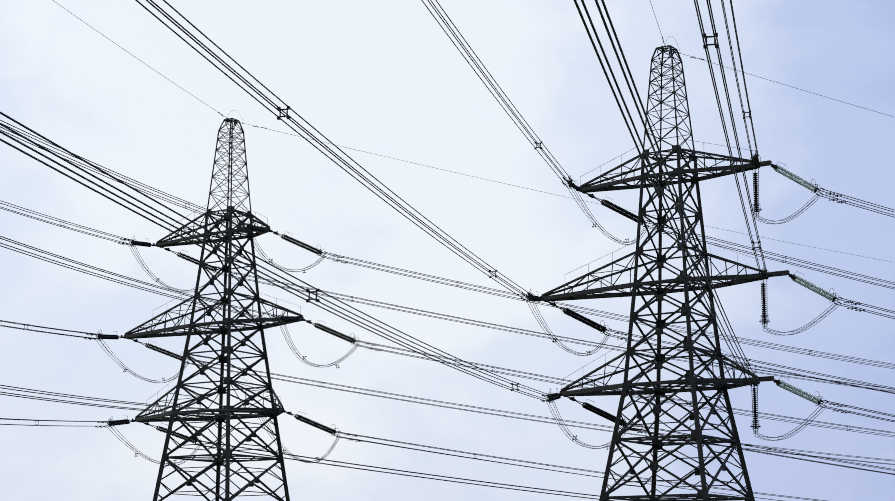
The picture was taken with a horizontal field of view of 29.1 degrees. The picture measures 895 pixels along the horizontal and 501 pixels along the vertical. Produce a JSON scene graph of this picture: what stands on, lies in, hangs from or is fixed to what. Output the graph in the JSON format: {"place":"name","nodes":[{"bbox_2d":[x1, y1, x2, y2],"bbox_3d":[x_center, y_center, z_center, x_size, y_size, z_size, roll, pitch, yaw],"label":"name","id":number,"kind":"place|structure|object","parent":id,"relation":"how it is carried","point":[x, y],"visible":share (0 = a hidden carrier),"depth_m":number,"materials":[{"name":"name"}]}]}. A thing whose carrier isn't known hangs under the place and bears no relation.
{"place":"outdoors","nodes":[
{"label":"outdoors","id":0,"kind":"place"},
{"bbox_2d":[0,0,894,500],"label":"sky","id":1,"kind":"structure","parent":0,"point":[383,78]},
{"label":"ground","id":2,"kind":"structure","parent":0,"visible":0},
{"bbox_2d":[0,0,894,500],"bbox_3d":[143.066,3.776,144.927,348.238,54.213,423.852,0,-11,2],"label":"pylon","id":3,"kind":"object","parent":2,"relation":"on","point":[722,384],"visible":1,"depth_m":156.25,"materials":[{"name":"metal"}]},
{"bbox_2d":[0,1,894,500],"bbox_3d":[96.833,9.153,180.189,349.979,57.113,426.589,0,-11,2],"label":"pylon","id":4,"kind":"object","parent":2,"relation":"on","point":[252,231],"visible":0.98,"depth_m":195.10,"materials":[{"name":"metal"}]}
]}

